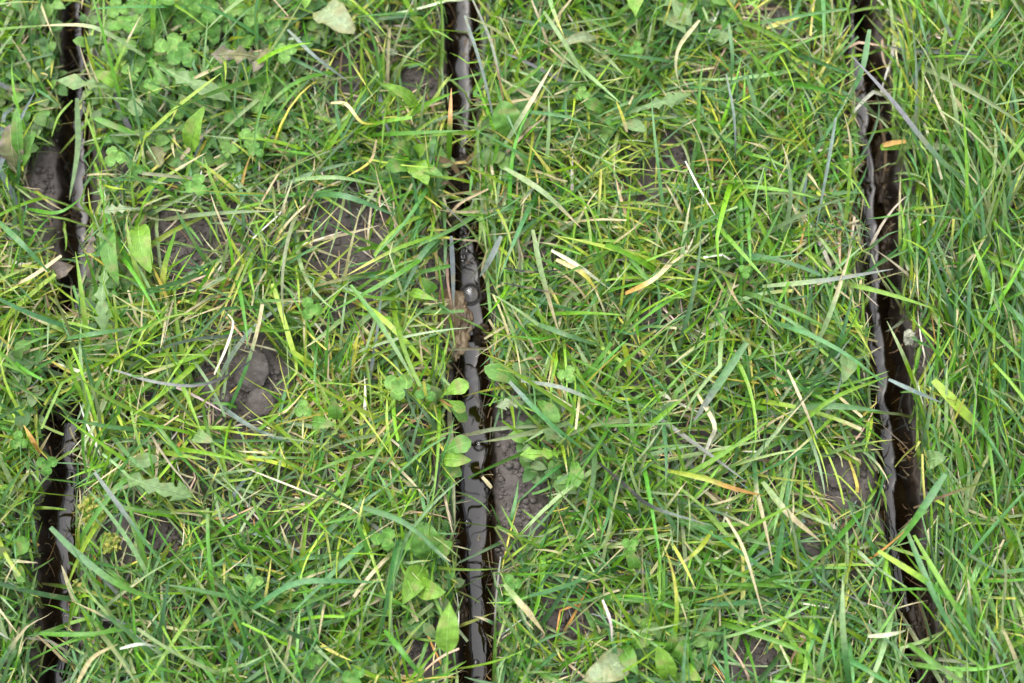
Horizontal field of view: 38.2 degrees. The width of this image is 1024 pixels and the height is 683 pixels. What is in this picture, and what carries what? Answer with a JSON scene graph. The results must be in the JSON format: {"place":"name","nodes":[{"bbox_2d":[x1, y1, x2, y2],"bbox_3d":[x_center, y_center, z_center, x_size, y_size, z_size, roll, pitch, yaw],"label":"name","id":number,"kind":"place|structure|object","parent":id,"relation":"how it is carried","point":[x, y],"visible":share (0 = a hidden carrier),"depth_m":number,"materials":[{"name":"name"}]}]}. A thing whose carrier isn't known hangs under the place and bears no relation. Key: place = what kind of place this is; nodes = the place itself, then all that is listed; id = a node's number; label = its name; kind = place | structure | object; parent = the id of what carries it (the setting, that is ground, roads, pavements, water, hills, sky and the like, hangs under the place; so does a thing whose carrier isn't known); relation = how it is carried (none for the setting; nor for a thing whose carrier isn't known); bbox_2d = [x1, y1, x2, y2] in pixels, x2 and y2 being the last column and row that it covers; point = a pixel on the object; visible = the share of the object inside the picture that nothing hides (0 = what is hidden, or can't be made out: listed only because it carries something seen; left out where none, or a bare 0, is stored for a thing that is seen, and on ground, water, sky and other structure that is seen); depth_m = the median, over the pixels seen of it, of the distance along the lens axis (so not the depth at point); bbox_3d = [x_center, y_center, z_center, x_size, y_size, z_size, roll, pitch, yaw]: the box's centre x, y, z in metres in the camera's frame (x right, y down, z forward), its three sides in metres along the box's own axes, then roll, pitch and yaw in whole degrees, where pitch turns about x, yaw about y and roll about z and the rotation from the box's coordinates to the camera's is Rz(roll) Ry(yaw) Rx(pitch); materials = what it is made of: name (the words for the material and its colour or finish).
{"place":"outdoors","nodes":[
{"label":"outdoors","id":0,"kind":"place"},
{"bbox_2d":[47,0,92,682],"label":"water","id":1,"kind":"structure","parent":0,"point":[63,520],"depth_m":0.75,"materials":[{"name":"liquid"}]},
{"bbox_2d":[52,391,80,420],"bbox_3d":[-0.229,0.032,0.754,0.022,0.018,0.017,27,80,5],"label":"mud clod","id":2,"kind":"object","parent":1,"relation":"on","point":[60,417],"visible":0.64,"depth_m":0.75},
{"bbox_2d":[69,98,80,199],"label":"grass blade","id":3,"kind":"object","parent":1,"relation":"on","point":[77,133],"depth_m":0.76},
{"bbox_2d":[0,0,1023,682],"bbox_3d":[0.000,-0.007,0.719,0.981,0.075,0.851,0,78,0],"label":"grass","id":4,"kind":"structure","parent":0,"point":[986,232],"depth_m":0.73,"materials":[{"name":"plant"}]},
{"bbox_2d":[0,536,29,582],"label":"broadleaf weed","id":5,"kind":"object","parent":4,"relation":"on","point":[22,546],"visible":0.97,"depth_m":0.71,"materials":[{"name":"green plant"}]},
{"bbox_2d":[0,106,35,174],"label":"broadleaf weed","id":6,"kind":"object","parent":4,"relation":"on","point":[14,142],"visible":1,"depth_m":0.75,"materials":[{"name":"green plant"}]},
{"bbox_2d":[0,221,49,272],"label":"grass blade","id":7,"kind":"object","parent":4,"relation":"on","point":[15,237],"depth_m":0.73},
{"bbox_2d":[36,456,57,475],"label":"clover leaf","id":8,"kind":"object","parent":4,"relation":"on","point":[43,464],"visible":1,"depth_m":0.72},
{"bbox_2d":[49,261,72,278],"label":"leaf","id":9,"kind":"object","parent":4,"relation":"on","point":[62,269],"visible":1,"depth_m":0.75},
{"bbox_2d":[39,629,132,636],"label":"grass blade","id":10,"kind":"object","parent":4,"relation":"on","point":[68,634],"depth_m":0.69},
{"bbox_2d":[81,229,97,287],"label":"leaf","id":11,"kind":"object","parent":4,"relation":"on","point":[90,241],"visible":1,"depth_m":0.74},
{"bbox_2d":[71,493,121,594],"bbox_3d":[-0.202,0.099,0.723,0.024,0.012,0.050,0,78,0],"label":"moss","id":12,"kind":"object","parent":4,"relation":"on","point":[110,542],"visible":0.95,"depth_m":0.72,"materials":[{"name":"green plant"}]},
{"bbox_2d":[57,70,142,117],"bbox_3d":[-0.206,-0.128,0.758,0.045,0.032,0.019,20,79,4],"label":"dandelion plant","id":13,"kind":"object","parent":4,"relation":"on","point":[74,81],"visible":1,"depth_m":0.75,"materials":[{"name":"green plant"}]},
{"bbox_2d":[66,327,138,339],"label":"grass blade","id":14,"kind":"object","parent":4,"relation":"on","point":[92,333],"depth_m":0.72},
{"bbox_2d":[49,526,168,604],"bbox_3d":[-0.192,0.108,0.699,0.066,0.013,0.006,33,80,6],"label":"grass blade","id":15,"kind":"object","parent":4,"relation":"on","point":[87,562],"depth_m":0.69,"materials":[{"name":"plant"}]},
{"bbox_2d":[64,417,154,431],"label":"grass blade","id":16,"kind":"object","parent":4,"relation":"on","point":[125,428],"depth_m":0.71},
{"bbox_2d":[104,146,126,169],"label":"clover leaf","id":17,"kind":"object","parent":4,"relation":"on","point":[111,158],"visible":1,"depth_m":0.74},
{"bbox_2d":[107,0,130,16],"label":"clover leaf","id":18,"kind":"object","parent":4,"relation":"on","point":[113,12],"visible":0.88,"depth_m":0.77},
{"bbox_2d":[93,203,152,329],"bbox_3d":[-0.192,-0.036,0.742,0.028,0.027,0.070,0,78,0],"label":"dandelion plant","id":19,"kind":"object","parent":4,"relation":"on","point":[140,249],"visible":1,"depth_m":0.73,"materials":[{"name":"green plant"}]},
{"bbox_2d":[94,471,168,573],"bbox_3d":[-0.180,0.086,0.703,0.002,0.013,0.059,-36,81,-7],"label":"grass blade","id":20,"kind":"object","parent":4,"relation":"on","point":[120,507],"depth_m":0.70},
{"bbox_2d":[139,26,161,49],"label":"clover leaf","id":21,"kind":"object","parent":4,"relation":"on","point":[147,41],"visible":1,"depth_m":0.77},
{"bbox_2d":[142,8,168,33],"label":"clover leaf","id":22,"kind":"object","parent":4,"relation":"on","point":[147,16],"visible":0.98,"depth_m":0.77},
{"bbox_2d":[117,452,193,500],"bbox_3d":[-0.175,0.068,0.722,0.043,0.024,0.020,38,81,7],"label":"dandelion plant","id":23,"kind":"object","parent":4,"relation":"on","point":[180,491],"visible":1,"depth_m":0.71,"materials":[{"name":"green plant"}]},
{"bbox_2d":[160,228,176,301],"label":"grass blade","id":24,"kind":"object","parent":4,"relation":"on","point":[164,267],"depth_m":0.73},
{"bbox_2d":[166,41,197,66],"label":"clover leaf","id":25,"kind":"object","parent":4,"relation":"on","point":[185,55],"visible":1,"depth_m":0.76,"materials":[{"name":"plant"}]},
{"bbox_2d":[169,1,195,30],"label":"clover leaf","id":26,"kind":"object","parent":4,"relation":"on","point":[182,16],"visible":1,"depth_m":0.77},
{"bbox_2d":[114,338,253,386],"bbox_3d":[-0.159,0.014,0.718,0.070,0.013,0.022,-14,79,-3],"label":"grass blade","id":27,"kind":"object","parent":4,"relation":"on","point":[187,385],"depth_m":0.71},
{"bbox_2d":[146,57,231,101],"bbox_3d":[-0.169,-0.132,0.759,0.061,0.032,0.012,30,80,6],"label":"dandelion plant","id":28,"kind":"object","parent":4,"relation":"on","point":[180,77],"visible":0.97,"depth_m":0.74,"materials":[{"name":"green plant"}]},
{"bbox_2d":[184,173,208,198],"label":"clover leaf","id":29,"kind":"object","parent":4,"relation":"on","point":[197,182],"visible":0.99,"depth_m":0.74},
{"bbox_2d":[192,0,218,23],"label":"clover leaf","id":30,"kind":"object","parent":4,"relation":"on","point":[208,15],"visible":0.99,"depth_m":0.76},
{"bbox_2d":[196,11,222,36],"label":"clover leaf","id":31,"kind":"object","parent":4,"relation":"on","point":[215,28],"visible":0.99,"depth_m":0.77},
{"bbox_2d":[211,44,268,72],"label":"dandelion plant","id":32,"kind":"object","parent":4,"relation":"on","point":[242,52],"visible":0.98,"depth_m":0.75,"materials":[{"name":"beige plant"}]},
{"bbox_2d":[232,348,268,391],"bbox_3d":[-0.132,0.014,0.745,0.019,0.004,0.023,3,79,1],"label":"soil clod","id":33,"kind":"object","parent":4,"relation":"on","point":[257,372],"visible":0.96,"depth_m":0.74,"materials":[{"name":"soil"}]},
{"bbox_2d":[245,388,274,416],"bbox_3d":[-0.126,0.031,0.741,0.015,0.002,0.014,18,79,4],"label":"soil clod","id":34,"kind":"object","parent":4,"relation":"on","point":[257,403],"visible":1,"depth_m":0.74,"materials":[{"name":"stone"}]},
{"bbox_2d":[302,297,322,319],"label":"clover leaf","id":35,"kind":"object","parent":4,"relation":"on","point":[310,310],"visible":1,"depth_m":0.73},
{"bbox_2d":[251,578,383,609],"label":"grass blade","id":36,"kind":"object","parent":4,"relation":"on","point":[279,590],"depth_m":0.69,"materials":[{"name":"plant"}]},
{"bbox_2d":[313,0,355,33],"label":"leaf","id":37,"kind":"object","parent":4,"relation":"on","point":[334,15],"visible":1,"depth_m":0.75,"materials":[{"name":"plant"}]},
{"bbox_2d":[295,175,378,185],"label":"grass blade","id":38,"kind":"object","parent":4,"relation":"on","point":[321,177],"depth_m":0.73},
{"bbox_2d":[342,666,364,682],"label":"clover leaf","id":39,"kind":"object","parent":4,"relation":"on","point":[351,677],"visible":1,"depth_m":0.69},
{"bbox_2d":[313,192,396,215],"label":"grass blade","id":40,"kind":"object","parent":4,"relation":"on","point":[348,197],"depth_m":0.73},
{"bbox_2d":[0,0,745,682],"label":"ground cover","id":41,"kind":"object","parent":4,"relation":"on","point":[534,470],"visible":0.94,"depth_m":0.76,"materials":[{"name":"green plant"}]},
{"bbox_2d":[42,23,144,57],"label":"grass blade","id":42,"kind":"object","parent":41,"relation":"on","point":[115,37],"depth_m":0.75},
{"bbox_2d":[108,16,138,38],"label":"clover leaf","id":43,"kind":"object","parent":41,"relation":"on","point":[124,23],"visible":1,"depth_m":0.76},
{"bbox_2d":[146,146,166,168],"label":"leaf","id":44,"kind":"object","parent":41,"relation":"on","point":[159,154],"visible":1,"depth_m":0.76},
{"bbox_2d":[154,33,182,53],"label":"clover leaf","id":45,"kind":"object","parent":41,"relation":"on","point":[161,45],"visible":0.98,"depth_m":0.76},
{"bbox_2d":[446,88,451,159],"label":"grass blade","id":46,"kind":"object","parent":41,"relation":"on","point":[449,139],"depth_m":0.74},
{"bbox_2d":[349,284,414,381],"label":"grass blade","id":47,"kind":"object","parent":4,"relation":"on","point":[372,313],"depth_m":0.71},
{"bbox_2d":[371,521,394,550],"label":"clover leaf","id":48,"kind":"object","parent":4,"relation":"on","point":[386,536],"visible":1,"depth_m":0.70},
{"bbox_2d":[330,247,438,312],"bbox_3d":[-0.062,-0.029,0.733,0.065,0.025,0.008,-35,81,-7],"label":"grass blade","id":49,"kind":"object","parent":4,"relation":"on","point":[398,273],"depth_m":0.72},
{"bbox_2d":[348,233,437,274],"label":"grass blade","id":50,"kind":"object","parent":4,"relation":"on","point":[407,244],"depth_m":0.74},
{"bbox_2d":[384,374,412,400],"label":"clover leaf","id":51,"kind":"object","parent":4,"relation":"on","point":[394,384],"visible":1,"depth_m":0.72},
{"bbox_2d":[381,83,417,108],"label":"leaf","id":52,"kind":"object","parent":4,"relation":"on","point":[407,96],"visible":1,"depth_m":0.75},
{"bbox_2d":[355,503,449,561],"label":"grass blade","id":53,"kind":"object","parent":4,"relation":"on","point":[397,519],"depth_m":0.70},
{"bbox_2d":[384,629,426,682],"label":"grass blade","id":54,"kind":"object","parent":4,"relation":"on","point":[398,647],"depth_m":0.69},
{"bbox_2d":[385,140,442,184],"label":"broadleaf weed","id":55,"kind":"object","parent":4,"relation":"on","point":[394,166],"visible":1,"depth_m":0.75,"materials":[{"name":"green plant"}]},
{"bbox_2d":[400,238,439,298],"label":"grass blade","id":56,"kind":"object","parent":4,"relation":"on","point":[426,248],"depth_m":0.74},
{"bbox_2d":[401,522,451,638],"bbox_3d":[-0.041,0.116,0.711,0.021,0.027,0.055,10,79,2],"label":"broadleaf weed","id":57,"kind":"object","parent":4,"relation":"on","point":[425,587],"visible":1,"depth_m":0.71,"materials":[{"name":"green plant"}]},
{"bbox_2d":[423,601,458,678],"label":"broadleaf weed","id":58,"kind":"object","parent":4,"relation":"on","point":[445,635],"visible":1,"depth_m":0.69,"materials":[{"name":"green plant"}]},
{"bbox_2d":[426,378,468,422],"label":"broadleaf weed","id":59,"kind":"object","parent":4,"relation":"on","point":[460,386],"visible":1,"depth_m":0.72,"materials":[{"name":"green plant"}]},
{"bbox_2d":[431,288,473,361],"bbox_3d":[-0.031,-0.009,0.756,0.022,0.013,0.040,0,78,0],"label":"mud clod","id":60,"kind":"object","parent":4,"relation":"on","point":[462,336],"visible":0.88,"depth_m":0.75,"materials":[{"name":"soil"}]},
{"bbox_2d":[450,236,454,307],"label":"grass blade","id":61,"kind":"object","parent":4,"relation":"on","point":[452,261],"depth_m":0.75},
{"bbox_2d":[439,435,470,476],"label":"broadleaf weed","id":62,"kind":"object","parent":4,"relation":"on","point":[454,459],"visible":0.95,"depth_m":0.71,"materials":[{"name":"green plant"}]},
{"bbox_2d":[457,580,469,627],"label":"mud clod","id":63,"kind":"object","parent":4,"relation":"on","point":[463,612],"visible":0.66,"depth_m":0.73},
{"bbox_2d":[444,0,494,682],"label":"water","id":64,"kind":"structure","parent":4,"relation":"on","point":[471,509],"depth_m":0.76,"materials":[{"name":"liquid"}]},
{"bbox_2d":[446,153,471,196],"bbox_3d":[-0.025,-0.088,0.778,0.026,0.018,0.022,0,78,0],"label":"mud clod","id":65,"kind":"object","parent":64,"relation":"on","point":[464,186],"visible":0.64,"depth_m":0.77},
{"bbox_2d":[470,323,489,346],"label":"mud clod","id":66,"kind":"object","parent":64,"relation":"on","point":[479,334],"visible":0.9,"depth_m":0.76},
{"bbox_2d":[464,15,497,136],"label":"grass blade","id":67,"kind":"object","parent":4,"relation":"on","point":[478,57],"depth_m":0.74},
{"bbox_2d":[45,0,933,680],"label":"roots","id":68,"kind":"object","parent":4,"relation":"on","point":[487,354],"visible":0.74,"depth_m":0.75,"materials":[{"name":"plant"}]},
{"bbox_2d":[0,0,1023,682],"bbox_3d":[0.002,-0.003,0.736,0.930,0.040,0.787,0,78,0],"label":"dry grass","id":69,"kind":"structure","parent":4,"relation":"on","point":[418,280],"depth_m":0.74,"materials":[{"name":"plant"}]},
{"bbox_2d":[182,106,204,151],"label":"leaf","id":70,"kind":"object","parent":69,"relation":"on","point":[191,131],"visible":1,"depth_m":0.74,"materials":[{"name":"plant"}]},
{"bbox_2d":[492,100,531,136],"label":"broadleaf weed","id":71,"kind":"object","parent":4,"relation":"on","point":[500,121],"visible":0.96,"depth_m":0.75,"materials":[{"name":"green plant"}]},
{"bbox_2d":[484,362,559,422],"bbox_3d":[0.005,0.027,0.730,0.037,0.026,0.030,0,78,0],"label":"broadleaf weed","id":72,"kind":"object","parent":4,"relation":"on","point":[550,411],"visible":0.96,"depth_m":0.72,"materials":[{"name":"green plant"}]},
{"bbox_2d":[503,583,544,632],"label":"grass blade","id":73,"kind":"object","parent":4,"relation":"on","point":[518,601],"depth_m":0.69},
{"bbox_2d":[504,66,551,143],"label":"grass blade","id":74,"kind":"object","parent":4,"relation":"on","point":[523,114],"depth_m":0.74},
{"bbox_2d":[503,166,580,227],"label":"grass blade","id":75,"kind":"object","parent":4,"relation":"on","point":[538,188],"depth_m":0.73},
{"bbox_2d":[531,230,557,328],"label":"grass blade","id":76,"kind":"object","parent":4,"relation":"on","point":[539,263],"depth_m":0.72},
{"bbox_2d":[509,381,585,451],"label":"grass blade","id":77,"kind":"object","parent":4,"relation":"on","point":[534,407],"depth_m":0.71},
{"bbox_2d":[520,430,583,486],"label":"broadleaf weed","id":78,"kind":"object","parent":4,"relation":"on","point":[530,453],"visible":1,"depth_m":0.71,"materials":[{"name":"green plant"}]},
{"bbox_2d":[543,11,590,87],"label":"grass blade","id":79,"kind":"object","parent":4,"relation":"on","point":[561,38],"depth_m":0.75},
{"bbox_2d":[533,322,600,345],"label":"grass blade","id":80,"kind":"object","parent":4,"relation":"on","point":[558,331],"depth_m":0.72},
{"bbox_2d":[522,380,629,418],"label":"grass blade","id":81,"kind":"object","parent":4,"relation":"on","point":[561,387],"depth_m":0.71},
{"bbox_2d":[557,31,595,47],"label":"leaf","id":82,"kind":"object","parent":4,"relation":"on","point":[581,36],"visible":1,"depth_m":0.75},
{"bbox_2d":[582,633,650,682],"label":"broadleaf weed","id":83,"kind":"object","parent":4,"relation":"on","point":[625,657],"visible":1,"depth_m":0.70,"materials":[{"name":"green plant"}]},
{"bbox_2d":[584,92,690,131],"bbox_3d":[0.064,-0.114,0.757,0.055,0.029,0.020,0,78,0],"label":"dandelion plant","id":84,"kind":"object","parent":4,"relation":"on","point":[633,124],"visible":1,"depth_m":0.75,"materials":[{"name":"green plant"}]},
{"bbox_2d":[598,462,711,525],"bbox_3d":[0.067,0.076,0.705,0.063,0.014,0.009,29,80,6],"label":"grass blade","id":85,"kind":"object","parent":4,"relation":"on","point":[631,490],"depth_m":0.70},
{"bbox_2d":[627,0,691,33],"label":"broadleaf weed","id":86,"kind":"object","parent":4,"relation":"on","point":[672,20],"visible":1,"depth_m":0.76,"materials":[{"name":"green plant"}]},
{"bbox_2d":[655,629,700,680],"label":"broadleaf weed","id":87,"kind":"object","parent":4,"relation":"on","point":[674,647],"visible":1,"depth_m":0.70,"materials":[{"name":"green plant"}]},
{"bbox_2d":[668,469,762,495],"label":"grass blade","id":88,"kind":"object","parent":4,"relation":"on","point":[707,479],"depth_m":0.70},
{"bbox_2d":[692,341,748,422],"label":"grass blade","id":89,"kind":"object","parent":4,"relation":"on","point":[726,372],"depth_m":0.71,"materials":[{"name":"plant"}]},
{"bbox_2d":[726,518,763,616],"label":"grass blade","id":90,"kind":"object","parent":4,"relation":"on","point":[743,550],"depth_m":0.70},
{"bbox_2d":[761,481,820,541],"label":"grass blade","id":91,"kind":"object","parent":4,"relation":"on","point":[780,503],"depth_m":0.70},
{"bbox_2d":[816,118,836,225],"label":"grass blade","id":92,"kind":"object","parent":4,"relation":"on","point":[828,158],"depth_m":0.73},
{"bbox_2d":[762,269,891,287],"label":"grass blade","id":93,"kind":"object","parent":4,"relation":"on","point":[810,281],"depth_m":0.72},
{"bbox_2d":[815,247,851,346],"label":"grass blade","id":94,"kind":"object","parent":4,"relation":"on","point":[829,314],"depth_m":0.72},
{"bbox_2d":[795,403,879,410],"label":"grass blade","id":95,"kind":"object","parent":4,"relation":"on","point":[837,406],"depth_m":0.71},
{"bbox_2d":[794,376,887,429],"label":"grass blade","id":96,"kind":"object","parent":4,"relation":"on","point":[825,403],"depth_m":0.71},
{"bbox_2d":[824,456,862,490],"bbox_3d":[0.165,0.066,0.734,0.020,0.003,0.017,-12,79,-2],"label":"soil clod","id":97,"kind":"object","parent":4,"relation":"on","point":[847,477],"visible":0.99,"depth_m":0.73,"materials":[{"name":"soil"}]},
{"bbox_2d":[840,576,850,682],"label":"grass blade","id":98,"kind":"object","parent":4,"relation":"on","point":[844,648],"depth_m":0.69,"materials":[{"name":"plant"}]},
{"bbox_2d":[840,355,856,382],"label":"leaf","id":99,"kind":"object","parent":4,"relation":"on","point":[848,368],"visible":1,"depth_m":0.72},
{"bbox_2d":[844,29,870,105],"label":"grass blade","id":100,"kind":"object","parent":4,"relation":"on","point":[864,58],"depth_m":0.74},
{"bbox_2d":[873,135,891,215],"bbox_3d":[0.199,-0.088,0.785,0.015,0.022,0.047,0,78,0],"label":"mud clod","id":101,"kind":"object","parent":4,"relation":"on","point":[879,178],"visible":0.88,"depth_m":0.78,"materials":[{"name":"soil"}]},
{"bbox_2d":[878,217,893,286],"bbox_3d":[0.199,-0.047,0.776,0.012,0.017,0.038,0,78,0],"label":"mud clod","id":102,"kind":"object","parent":4,"relation":"on","point":[885,246],"visible":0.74,"depth_m":0.77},
{"bbox_2d":[851,55,991,198],"bbox_3d":[0.204,-0.103,0.745,0.103,0.031,0.014,40,81,7],"label":"grass blade","id":103,"kind":"object","parent":4,"relation":"on","point":[932,150],"depth_m":0.73,"materials":[{"name":"plant"}]},
{"bbox_2d":[897,473,946,545],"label":"grass blade","id":104,"kind":"object","parent":4,"relation":"on","point":[928,499],"depth_m":0.70,"materials":[{"name":"plant"}]},
{"bbox_2d":[877,550,969,613],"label":"grass blade","id":105,"kind":"object","parent":4,"relation":"on","point":[913,572],"depth_m":0.69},
{"bbox_2d":[926,450,945,468],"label":"leaf","id":106,"kind":"object","parent":4,"relation":"on","point":[935,458],"visible":1,"depth_m":0.71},
{"bbox_2d":[908,643,965,682],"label":"grass blade","id":107,"kind":"object","parent":4,"relation":"on","point":[928,659],"depth_m":0.69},
{"bbox_2d":[904,529,970,662],"bbox_3d":[0.200,0.121,0.697,0.007,0.012,0.069,-22,79,-4],"label":"grass blade","id":108,"kind":"object","parent":4,"relation":"on","point":[923,571],"depth_m":0.69,"materials":[{"name":"plant"}]},
{"bbox_2d":[913,535,988,659],"bbox_3d":[0.207,0.121,0.697,0.005,0.012,0.067,-28,80,-5],"label":"grass blade","id":109,"kind":"object","parent":4,"relation":"on","point":[943,586],"depth_m":0.69,"materials":[{"name":"plant"}]},
{"bbox_2d":[947,66,963,173],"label":"grass blade","id":110,"kind":"object","parent":4,"relation":"on","point":[956,117],"depth_m":0.74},
{"bbox_2d":[931,378,995,444],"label":"grass blade","id":111,"kind":"object","parent":4,"relation":"on","point":[965,413],"depth_m":0.72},
{"bbox_2d":[987,104,1012,200],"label":"grass blade","id":112,"kind":"object","parent":4,"relation":"on","point":[1008,167],"depth_m":0.74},
{"bbox_2d":[845,0,919,682],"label":"water","id":113,"kind":"structure","parent":0,"point":[891,454],"depth_m":0.77,"materials":[{"name":"liquid"}]},
{"bbox_2d":[905,590,934,682],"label":"mud clod","id":114,"kind":"object","parent":113,"relation":"on","point":[914,615],"visible":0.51,"depth_m":0.74,"materials":[{"name":"soil"}]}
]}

